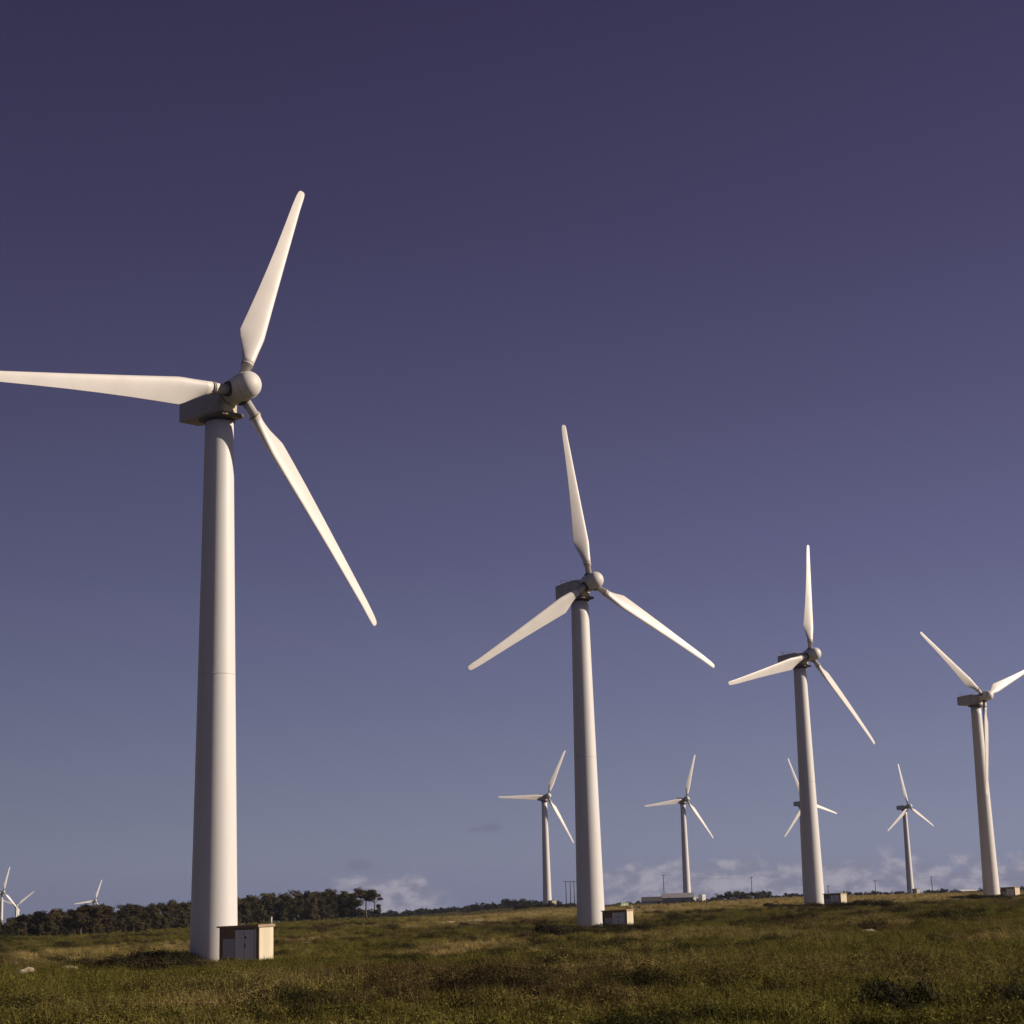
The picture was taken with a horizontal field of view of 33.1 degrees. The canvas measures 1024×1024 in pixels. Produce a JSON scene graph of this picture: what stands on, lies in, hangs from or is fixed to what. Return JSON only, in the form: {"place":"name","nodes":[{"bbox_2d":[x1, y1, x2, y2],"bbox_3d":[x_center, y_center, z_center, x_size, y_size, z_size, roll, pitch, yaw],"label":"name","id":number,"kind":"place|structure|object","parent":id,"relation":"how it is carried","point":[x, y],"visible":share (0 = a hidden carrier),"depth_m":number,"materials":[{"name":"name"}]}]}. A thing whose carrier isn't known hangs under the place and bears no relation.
{"place":"outdoors","nodes":[
{"label":"outdoors","id":0,"kind":"place"},
{"bbox_2d":[0,0,1023,923],"label":"sky","id":1,"kind":"structure","parent":0,"point":[759,264],"materials":[{"name":"blue"}]},
{"bbox_2d":[0,889,1023,1023],"bbox_3d":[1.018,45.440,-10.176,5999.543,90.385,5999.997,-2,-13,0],"label":"ground","id":2,"kind":"structure","parent":0,"point":[493,911],"depth_m":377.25,"materials":[{"name":"green plant"}]},
{"bbox_2d":[0,867,19,921],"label":"wind turbine","id":3,"kind":"object","parent":2,"relation":"on","point":[1,901],"visible":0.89,"depth_m":1349.63,"materials":[{"name":"metal"}]},
{"bbox_2d":[3,892,32,917],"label":"wind turbine","id":4,"kind":"object","parent":2,"relation":"on","point":[16,909],"visible":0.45,"depth_m":1593.39,"materials":[{"name":"metal"}]},
{"bbox_2d":[20,922,26,935],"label":"tree","id":5,"kind":"object","parent":2,"relation":"on","point":[23,932],"visible":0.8,"depth_m":335.61,"materials":[{"name":"green plant"}]},
{"bbox_2d":[16,914,31,933],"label":"tree","id":6,"kind":"object","parent":2,"relation":"on","point":[23,918],"visible":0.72,"depth_m":341.37,"materials":[{"name":"green plant"}]},
{"bbox_2d":[29,910,46,934],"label":"tree","id":7,"kind":"object","parent":2,"relation":"on","point":[37,918],"visible":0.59,"depth_m":341.96,"materials":[{"name":"green plant"}]},
{"bbox_2d":[36,915,60,935],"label":"tree","id":8,"kind":"object","parent":2,"relation":"on","point":[49,919],"visible":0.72,"depth_m":332.63,"materials":[{"name":"green plant"}]},
{"bbox_2d":[52,912,69,934],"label":"tree","id":9,"kind":"object","parent":2,"relation":"on","point":[58,917],"visible":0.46,"depth_m":340.31,"materials":[{"name":"green plant"}]},
{"bbox_2d":[61,918,74,934],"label":"tree","id":10,"kind":"object","parent":2,"relation":"on","point":[67,925],"visible":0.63,"depth_m":336.89,"materials":[{"name":"green plant"}]},
{"bbox_2d":[70,911,88,933],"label":"tree","id":11,"kind":"object","parent":2,"relation":"on","point":[78,917],"visible":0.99,"depth_m":335.55,"materials":[{"name":"green plant"}]},
{"bbox_2d":[74,908,91,933],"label":"tree","id":12,"kind":"object","parent":2,"relation":"on","point":[83,910],"visible":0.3,"depth_m":343.06,"materials":[{"name":"green plant"}]},
{"bbox_2d":[61,954,115,965],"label":"gorse bush","id":13,"kind":"object","parent":2,"relation":"on","point":[80,960],"visible":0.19,"depth_m":91.88,"materials":[{"name":"green plant"}]},
{"bbox_2d":[75,880,101,904],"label":"wind turbine","id":14,"kind":"object","parent":2,"relation":"on","point":[93,901],"visible":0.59,"depth_m":1593.12,"materials":[{"name":"metal"}]},
{"bbox_2d":[88,922,98,933],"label":"tree","id":15,"kind":"object","parent":2,"relation":"on","point":[92,929],"visible":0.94,"depth_m":329.57,"materials":[{"name":"green plant"}]},
{"bbox_2d":[86,903,108,933],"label":"tree","id":16,"kind":"object","parent":2,"relation":"on","point":[96,911],"visible":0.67,"depth_m":342.15,"materials":[{"name":"green plant"}]},
{"bbox_2d":[91,917,104,932],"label":"tree","id":17,"kind":"object","parent":2,"relation":"on","point":[98,924],"visible":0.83,"depth_m":334.35,"materials":[{"name":"green plant"}]},
{"bbox_2d":[99,916,111,932],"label":"tree","id":18,"kind":"object","parent":2,"relation":"on","point":[105,923],"visible":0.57,"depth_m":341.09,"materials":[{"name":"green plant"}]},
{"bbox_2d":[101,906,115,931],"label":"tree","id":19,"kind":"object","parent":2,"relation":"on","point":[107,911],"visible":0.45,"depth_m":344.93,"materials":[{"name":"green plant"}]},
{"bbox_2d":[78,953,147,970],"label":"gorse bush","id":20,"kind":"object","parent":2,"relation":"on","point":[120,962],"visible":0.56,"depth_m":73.64,"materials":[{"name":"green plant"}]},
{"bbox_2d":[91,954,145,969],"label":"gorse bush","id":21,"kind":"object","parent":2,"relation":"on","point":[99,962],"visible":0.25,"depth_m":74.12,"materials":[{"name":"green plant"}]},
{"bbox_2d":[116,910,128,929],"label":"tree","id":22,"kind":"object","parent":2,"relation":"on","point":[121,914],"visible":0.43,"depth_m":365.78,"materials":[{"name":"green plant"}]},
{"bbox_2d":[116,918,129,931],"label":"tree","id":23,"kind":"object","parent":2,"relation":"on","point":[121,921],"visible":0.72,"depth_m":350.48,"materials":[{"name":"green plant"}]},
{"bbox_2d":[124,915,138,929],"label":"tree","id":24,"kind":"object","parent":2,"relation":"on","point":[129,919],"visible":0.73,"depth_m":361.47,"materials":[{"name":"green plant"}]},
{"bbox_2d":[122,907,141,921],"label":"tree","id":25,"kind":"object","parent":2,"relation":"on","point":[135,911],"visible":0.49,"depth_m":376.11,"materials":[{"name":"green plant"}]},
{"bbox_2d":[128,920,141,932],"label":"tree","id":26,"kind":"object","parent":2,"relation":"on","point":[134,925],"visible":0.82,"depth_m":358.38,"materials":[{"name":"green plant"}]},
{"bbox_2d":[134,903,146,927],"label":"tree","id":27,"kind":"object","parent":2,"relation":"on","point":[142,911],"visible":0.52,"depth_m":377.73,"materials":[{"name":"green plant"}]},
{"bbox_2d":[131,953,163,971],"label":"gorse bush","id":28,"kind":"object","parent":2,"relation":"on","point":[155,959],"visible":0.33,"depth_m":74.88,"materials":[{"name":"green plant"}]},
{"bbox_2d":[112,956,183,971],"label":"gorse bush","id":29,"kind":"object","parent":2,"relation":"on","point":[166,963],"visible":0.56,"depth_m":74.41,"materials":[{"name":"green plant"}]},
{"bbox_2d":[127,949,177,959],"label":"gorse bush","id":30,"kind":"object","parent":2,"relation":"on","point":[137,955],"visible":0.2,"depth_m":117.51,"materials":[{"name":"green plant"}]},
{"bbox_2d":[146,902,161,928],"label":"tree","id":31,"kind":"object","parent":2,"relation":"on","point":[154,909],"visible":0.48,"depth_m":393.10,"materials":[{"name":"green plant"}]},
{"bbox_2d":[160,906,176,926],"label":"tree","id":32,"kind":"object","parent":2,"relation":"on","point":[171,919],"visible":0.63,"depth_m":403.12,"materials":[{"name":"green plant"}]},
{"bbox_2d":[162,900,179,926],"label":"tree","id":33,"kind":"object","parent":2,"relation":"on","point":[172,904],"visible":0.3,"depth_m":417.97,"materials":[{"name":"green plant"}]},
{"bbox_2d":[158,949,194,958],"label":"gorse bush","id":34,"kind":"object","parent":2,"relation":"on","point":[173,953],"visible":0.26,"depth_m":116.48,"materials":[{"name":"green plant"}]},
{"bbox_2d":[157,954,199,966],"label":"gorse bush","id":35,"kind":"object","parent":2,"relation":"on","point":[187,960],"visible":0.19,"depth_m":85.67,"materials":[{"name":"green plant"}]},
{"bbox_2d":[172,909,188,928],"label":"tree","id":36,"kind":"object","parent":2,"relation":"on","point":[177,925],"visible":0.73,"depth_m":407.21,"materials":[{"name":"green plant"}]},
{"bbox_2d":[178,902,190,922],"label":"tree","id":37,"kind":"object","parent":2,"relation":"on","point":[187,908],"visible":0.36,"depth_m":413.65,"materials":[{"name":"green plant"}]},
{"bbox_2d":[179,915,189,927],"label":"tree","id":38,"kind":"object","parent":2,"relation":"on","point":[184,919],"visible":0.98,"depth_m":403.38,"materials":[{"name":"green plant"}]},
{"bbox_2d":[0,191,376,961],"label":"wind turbine","id":39,"kind":"object","parent":2,"relation":"on","point":[212,405],"visible":0.99,"depth_m":122.64,"materials":[{"name":"paint"}]},
{"bbox_2d":[177,958,213,968],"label":"gorse bush","id":40,"kind":"object","parent":2,"relation":"on","point":[197,963],"visible":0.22,"depth_m":85.51,"materials":[{"name":"green plant"}]},
{"bbox_2d":[238,901,250,923],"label":"tree","id":41,"kind":"object","parent":2,"relation":"on","point":[245,906],"visible":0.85,"depth_m":459.86,"materials":[{"name":"green plant"}]},
{"bbox_2d":[217,917,274,960],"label":"transformer kiosk","id":42,"kind":"object","parent":2,"relation":"on","point":[244,942],"visible":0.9,"depth_m":112.42,"materials":[{"name":"concrete"}]},
{"bbox_2d":[235,930,253,959],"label":"door","id":43,"kind":"structure","parent":42,"relation":"in","point":[244,939],"depth_m":112.13,"materials":[{"name":"white paint"}]},
{"bbox_2d":[241,900,255,923],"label":"tree","id":44,"kind":"object","parent":2,"relation":"on","point":[252,914],"visible":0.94,"depth_m":462.78,"materials":[{"name":"green plant"}]},
{"bbox_2d":[245,894,264,922],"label":"tree","id":45,"kind":"object","parent":2,"relation":"on","point":[251,898],"visible":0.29,"depth_m":481.79,"materials":[{"name":"green plant"}]},
{"bbox_2d":[250,900,261,917],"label":"tree","id":46,"kind":"object","parent":2,"relation":"on","point":[254,906],"visible":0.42,"depth_m":474.94,"materials":[{"name":"green plant"}]},
{"bbox_2d":[259,910,272,922],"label":"tree","id":47,"kind":"object","parent":2,"relation":"on","point":[263,915],"visible":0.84,"depth_m":464.26,"materials":[{"name":"green plant"}]},
{"bbox_2d":[258,893,276,921],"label":"tree","id":48,"kind":"object","parent":2,"relation":"on","point":[267,897],"visible":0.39,"depth_m":492.50,"materials":[{"name":"green plant"}]},
{"bbox_2d":[263,905,274,920],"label":"tree","id":49,"kind":"object","parent":2,"relation":"on","point":[269,908],"visible":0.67,"depth_m":473.41,"materials":[{"name":"green plant"}]},
{"bbox_2d":[266,896,282,921],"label":"tree","id":50,"kind":"object","parent":2,"relation":"on","point":[275,900],"visible":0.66,"depth_m":489.56,"materials":[{"name":"green plant"}]},
{"bbox_2d":[274,901,286,921],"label":"tree","id":51,"kind":"object","parent":2,"relation":"on","point":[279,908],"visible":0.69,"depth_m":487.09,"materials":[{"name":"green plant"}]},
{"bbox_2d":[276,900,294,920],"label":"tree","id":52,"kind":"object","parent":2,"relation":"on","point":[285,905],"visible":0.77,"depth_m":486.66,"materials":[{"name":"green plant"}]},
{"bbox_2d":[286,889,302,898],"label":"tree","id":53,"kind":"object","parent":2,"relation":"on","point":[296,894],"visible":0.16,"depth_m":512.31,"materials":[{"name":"green plant"}]},
{"bbox_2d":[288,906,303,921],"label":"tree","id":54,"kind":"object","parent":2,"relation":"on","point":[294,911],"visible":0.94,"depth_m":481.41,"materials":[{"name":"green plant"}]},
{"bbox_2d":[290,898,303,916],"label":"tree","id":55,"kind":"object","parent":2,"relation":"on","point":[296,902],"visible":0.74,"depth_m":491.95,"materials":[{"name":"green plant"}]},
{"bbox_2d":[297,890,317,913],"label":"tree","id":56,"kind":"object","parent":2,"relation":"on","point":[305,895],"visible":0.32,"depth_m":506.04,"materials":[{"name":"green plant"}]},
{"bbox_2d":[303,896,319,919],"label":"tree","id":57,"kind":"object","parent":2,"relation":"on","point":[313,901],"visible":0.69,"depth_m":494.53,"materials":[{"name":"green plant"}]},
{"bbox_2d":[307,904,316,920],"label":"tree","id":58,"kind":"object","parent":2,"relation":"on","point":[312,910],"visible":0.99,"depth_m":488.84,"materials":[{"name":"green plant"}]},
{"bbox_2d":[315,899,330,919],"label":"tree","id":59,"kind":"object","parent":2,"relation":"on","point":[321,903],"visible":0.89,"depth_m":498.26,"materials":[{"name":"green plant"}]},
{"bbox_2d":[319,907,328,919],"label":"tree","id":60,"kind":"object","parent":2,"relation":"on","point":[323,915],"visible":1,"depth_m":495.35,"materials":[{"name":"green plant"}]},
{"bbox_2d":[325,897,338,918],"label":"tree","id":61,"kind":"object","parent":2,"relation":"on","point":[331,903],"visible":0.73,"depth_m":504.31,"materials":[{"name":"green plant"}]},
{"bbox_2d":[335,893,351,918],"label":"tree","id":62,"kind":"object","parent":2,"relation":"on","point":[341,904],"visible":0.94,"depth_m":511.04,"materials":[{"name":"green plant"}]},
{"bbox_2d":[345,892,365,917],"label":"tree","id":63,"kind":"object","parent":2,"relation":"on","point":[355,902],"visible":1,"depth_m":509.19,"materials":[{"name":"green plant"}]},
{"bbox_2d":[353,887,378,917],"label":"tree","id":64,"kind":"object","parent":2,"relation":"on","point":[362,893],"visible":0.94,"depth_m":515.12,"materials":[{"name":"green plant"}]},
{"bbox_2d":[363,891,382,916],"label":"tree","id":65,"kind":"object","parent":2,"relation":"on","point":[372,898],"visible":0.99,"depth_m":515.26,"materials":[{"name":"green plant"}]},
{"bbox_2d":[372,904,381,916],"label":"tree","id":66,"kind":"object","parent":2,"relation":"on","point":[377,911],"visible":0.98,"depth_m":508.86,"materials":[{"name":"green plant"}]},
{"bbox_2d":[349,898,562,917],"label":"wood","id":67,"kind":"object","parent":2,"relation":"on","point":[507,903],"visible":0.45,"depth_m":973.18,"materials":[{"name":"green plant"}]},
{"bbox_2d":[0,894,1023,1023],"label":"heather cover","id":68,"kind":"object","parent":2,"relation":"on","point":[826,991],"visible":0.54,"depth_m":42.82,"materials":[{"name":"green plant"}]},
{"bbox_2d":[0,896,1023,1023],"bbox_3d":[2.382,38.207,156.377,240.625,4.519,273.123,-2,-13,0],"label":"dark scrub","id":69,"kind":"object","parent":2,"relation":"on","point":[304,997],"visible":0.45,"depth_m":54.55,"materials":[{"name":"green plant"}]},
{"bbox_2d":[498,751,573,904],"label":"wind turbine","id":70,"kind":"object","parent":2,"relation":"on","point":[546,862],"visible":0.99,"depth_m":652.33,"materials":[{"name":"metal"}]},
{"bbox_2d":[529,922,555,933],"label":"gorse bush","id":71,"kind":"object","parent":2,"relation":"on","point":[537,928],"visible":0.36,"depth_m":151.65,"materials":[{"name":"green plant"}]},
{"bbox_2d":[541,922,585,934],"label":"gorse bush","id":72,"kind":"object","parent":2,"relation":"on","point":[557,929],"visible":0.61,"depth_m":148.38,"materials":[{"name":"green plant"}]},
{"bbox_2d":[468,425,714,926],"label":"wind turbine","id":73,"kind":"object","parent":2,"relation":"on","point":[575,595],"visible":0.97,"depth_m":204.11,"materials":[{"name":"metal"}]},
{"bbox_2d":[601,905,633,924],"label":"transformer kiosk","id":74,"kind":"object","parent":2,"relation":"on","point":[614,917],"visible":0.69,"depth_m":193.53,"materials":[{"name":"white paint"}]},
{"bbox_2d":[612,912,623,924],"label":"door","id":75,"kind":"structure","parent":74,"relation":"in","point":[616,917],"depth_m":193.23,"materials":[{"name":"white paint"}]},
{"bbox_2d":[613,924,644,931],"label":"gorse bush","id":76,"kind":"object","parent":2,"relation":"on","point":[623,927],"visible":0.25,"depth_m":145.50,"materials":[{"name":"green plant"}]},
{"bbox_2d":[625,922,658,930],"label":"gorse bush","id":77,"kind":"object","parent":2,"relation":"on","point":[643,926],"visible":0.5,"depth_m":146.82,"materials":[{"name":"green plant"}]},
{"bbox_2d":[641,897,662,905],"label":"farm house","id":78,"kind":"structure","parent":2,"relation":"on","point":[651,900],"depth_m":667.90,"materials":[{"name":"metal"}]},
{"bbox_2d":[661,893,693,903],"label":"barn","id":79,"kind":"structure","parent":2,"relation":"on","point":[667,898],"depth_m":687.60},
{"bbox_2d":[645,755,712,892],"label":"wind turbine","id":80,"kind":"object","parent":2,"relation":"on","point":[685,857],"visible":0.93,"depth_m":717.17,"materials":[{"name":"metal"}]},
{"bbox_2d":[669,890,771,903],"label":"barn hedge","id":81,"kind":"object","parent":2,"relation":"on","point":[739,894],"visible":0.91,"depth_m":789.03,"materials":[{"name":"green plant"}]},
{"bbox_2d":[756,979,793,992],"bbox_3d":[6.622,12.010,42.927,0.981,0.685,1.394,-21,-23,56],"label":"gorse bush","id":82,"kind":"object","parent":2,"relation":"on","point":[767,985],"visible":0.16,"depth_m":42.86,"materials":[{"name":"green plant"}]},
{"bbox_2d":[728,545,874,903],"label":"wind turbine","id":83,"kind":"object","parent":2,"relation":"on","point":[797,662],"visible":0.98,"depth_m":282.69,"materials":[{"name":"metal"}]},
{"bbox_2d":[784,759,836,896],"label":"wind turbine","id":84,"kind":"object","parent":2,"relation":"on","point":[796,803],"visible":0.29,"depth_m":759.06,"materials":[{"name":"metal"}]},
{"bbox_2d":[800,901,823,907],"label":"gorse bush","id":85,"kind":"object","parent":2,"relation":"on","point":[810,904],"visible":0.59,"depth_m":258.01,"materials":[{"name":"green plant"}]},
{"bbox_2d":[613,886,1023,903],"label":"scrub","id":86,"kind":"object","parent":2,"relation":"on","point":[790,895],"visible":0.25,"depth_m":1013.74,"materials":[{"name":"green plant"}]},
{"bbox_2d":[823,890,846,904],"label":"transformer kiosk","id":87,"kind":"object","parent":2,"relation":"on","point":[834,897],"visible":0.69,"depth_m":267.94,"materials":[{"name":"white paint"}]},
{"bbox_2d":[839,900,863,906],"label":"gorse bush","id":88,"kind":"object","parent":2,"relation":"on","point":[855,902],"visible":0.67,"depth_m":236.33,"materials":[{"name":"green plant"}]},
{"bbox_2d":[851,898,880,905],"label":"gorse bush","id":89,"kind":"object","parent":2,"relation":"on","point":[866,902],"visible":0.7,"depth_m":236.43,"materials":[{"name":"green plant"}]},
{"bbox_2d":[862,974,901,992],"bbox_3d":[8.056,10.461,37.297,1.394,0.881,0.981,-25,-27,61],"label":"gorse bush","id":90,"kind":"object","parent":2,"relation":"on","point":[881,983],"visible":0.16,"depth_m":37.37,"materials":[{"name":"green plant"}]},
{"bbox_2d":[875,898,899,906],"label":"gorse bush","id":91,"kind":"object","parent":2,"relation":"on","point":[885,902],"visible":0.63,"depth_m":218.49,"materials":[{"name":"green plant"}]},
{"bbox_2d":[850,969,941,1008],"bbox_3d":[7.503,9.508,33.715,1.841,1.057,1.524,-6,-14,21],"label":"gorse bush","id":92,"kind":"object","parent":2,"relation":"on","point":[917,993],"visible":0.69,"depth_m":33.67,"materials":[{"name":"green plant"}]},
{"bbox_2d":[873,990,929,1015],"bbox_3d":[7.476,9.634,33.200,1.394,0.783,0.981,-4,-13,9],"label":"gorse bush","id":93,"kind":"object","parent":2,"relation":"on","point":[895,1002],"visible":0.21,"depth_m":33.11,"materials":[{"name":"green plant"}]},
{"bbox_2d":[887,764,933,893],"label":"wind turbine","id":94,"kind":"object","parent":2,"relation":"on","point":[908,862],"visible":0.97,"depth_m":814.77,"materials":[{"name":"metal"}]},
{"bbox_2d":[920,632,1023,895],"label":"wind turbine","id":95,"kind":"object","parent":2,"relation":"on","point":[975,703],"visible":0.96,"depth_m":354.58,"materials":[{"name":"metal"}]},
{"bbox_2d":[966,893,991,898],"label":"gorse bush","id":96,"kind":"object","parent":2,"relation":"on","point":[971,896],"visible":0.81,"depth_m":290.11,"materials":[{"name":"green plant"}]},
{"bbox_2d":[973,977,1023,999],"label":"gorse bush","id":97,"kind":"object","parent":2,"relation":"on","point":[1012,989],"visible":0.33,"depth_m":33.96,"materials":[{"name":"green plant"}]},
{"bbox_2d":[1000,884,1019,895],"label":"transformer kiosk","id":98,"kind":"object","parent":2,"relation":"on","point":[1008,891],"visible":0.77,"depth_m":330.87,"materials":[{"name":"white paint"}]},
{"bbox_2d":[998,983,1023,1004],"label":"gorse bush","id":99,"kind":"object","parent":2,"relation":"on","point":[1018,995],"visible":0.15,"depth_m":33.41,"materials":[{"name":"green plant"}]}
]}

